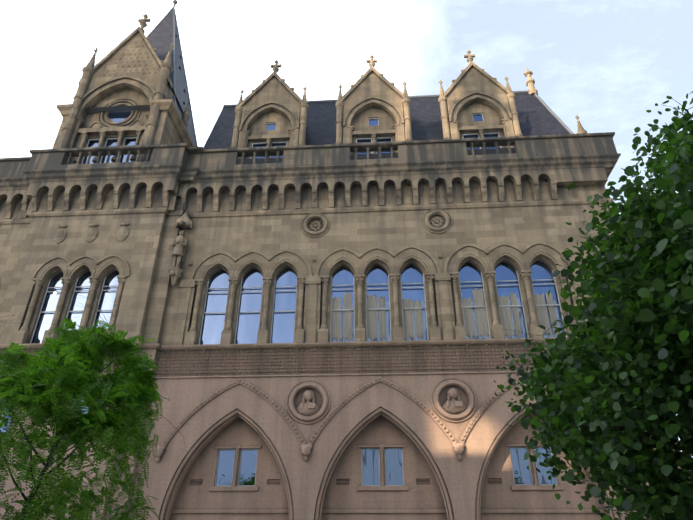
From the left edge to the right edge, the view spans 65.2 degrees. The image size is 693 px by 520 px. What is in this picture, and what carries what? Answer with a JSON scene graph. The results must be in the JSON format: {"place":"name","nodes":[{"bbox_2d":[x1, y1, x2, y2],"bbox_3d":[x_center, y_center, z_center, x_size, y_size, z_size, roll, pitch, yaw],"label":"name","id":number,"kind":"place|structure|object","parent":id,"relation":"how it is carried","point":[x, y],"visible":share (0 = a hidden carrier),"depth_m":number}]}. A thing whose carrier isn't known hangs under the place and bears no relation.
{"place":"outdoors","nodes":[
{"label":"outdoors","id":0,"kind":"place"},
{"bbox_2d":[0,285,187,519],"bbox_3d":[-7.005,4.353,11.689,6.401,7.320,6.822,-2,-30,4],"label":"locust tree","id":1,"kind":"object","parent":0,"point":[118,427],"depth_m":10.73},
{"bbox_2d":[0,14,689,519],"bbox_3d":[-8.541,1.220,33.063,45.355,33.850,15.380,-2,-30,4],"label":"building facade","id":2,"kind":"structure","parent":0,"point":[168,220],"depth_m":25.75},
{"bbox_2d":[0,113,566,485],"bbox_3d":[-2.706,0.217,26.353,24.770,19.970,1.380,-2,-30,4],"label":"window frames","id":3,"kind":"structure","parent":2,"relation":"in","point":[204,312],"depth_m":25.06},
{"bbox_2d":[0,112,563,485],"bbox_3d":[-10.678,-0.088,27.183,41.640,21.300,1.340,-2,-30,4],"label":"window panes","id":4,"kind":"structure","parent":3,"relation":"in","point":[248,327],"depth_m":25.28},
{"bbox_2d":[85,0,573,164],"bbox_3d":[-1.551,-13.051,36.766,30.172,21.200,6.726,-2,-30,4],"label":"roof trim","id":5,"kind":"structure","parent":2,"relation":"on","point":[116,109],"depth_m":31.98},
{"bbox_2d":[148,7,569,148],"bbox_3d":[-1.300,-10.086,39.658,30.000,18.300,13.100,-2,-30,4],"label":"roof","id":6,"kind":"structure","parent":2,"relation":"on","point":[536,116],"depth_m":34.58},
{"bbox_2d":[175,34,583,484],"bbox_3d":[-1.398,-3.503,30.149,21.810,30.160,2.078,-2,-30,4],"label":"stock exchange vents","id":7,"kind":"object","parent":2,"relation":"in","point":[336,479],"visible":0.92,"depth_m":21.83},
{"bbox_2d":[0,0,692,456],"label":"sky","id":8,"kind":"structure","parent":0,"point":[605,63]},
{"bbox_2d":[331,288,558,341],"bbox_3d":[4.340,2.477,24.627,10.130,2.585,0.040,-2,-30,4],"label":"curtains","id":9,"kind":"object","parent":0,"point":[408,319],"visible":0.81,"depth_m":24.57},
{"bbox_2d":[494,91,692,519],"bbox_3d":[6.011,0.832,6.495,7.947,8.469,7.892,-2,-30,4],"label":"lime tree","id":10,"kind":"object","parent":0,"point":[641,315],"depth_m":5.75}
]}

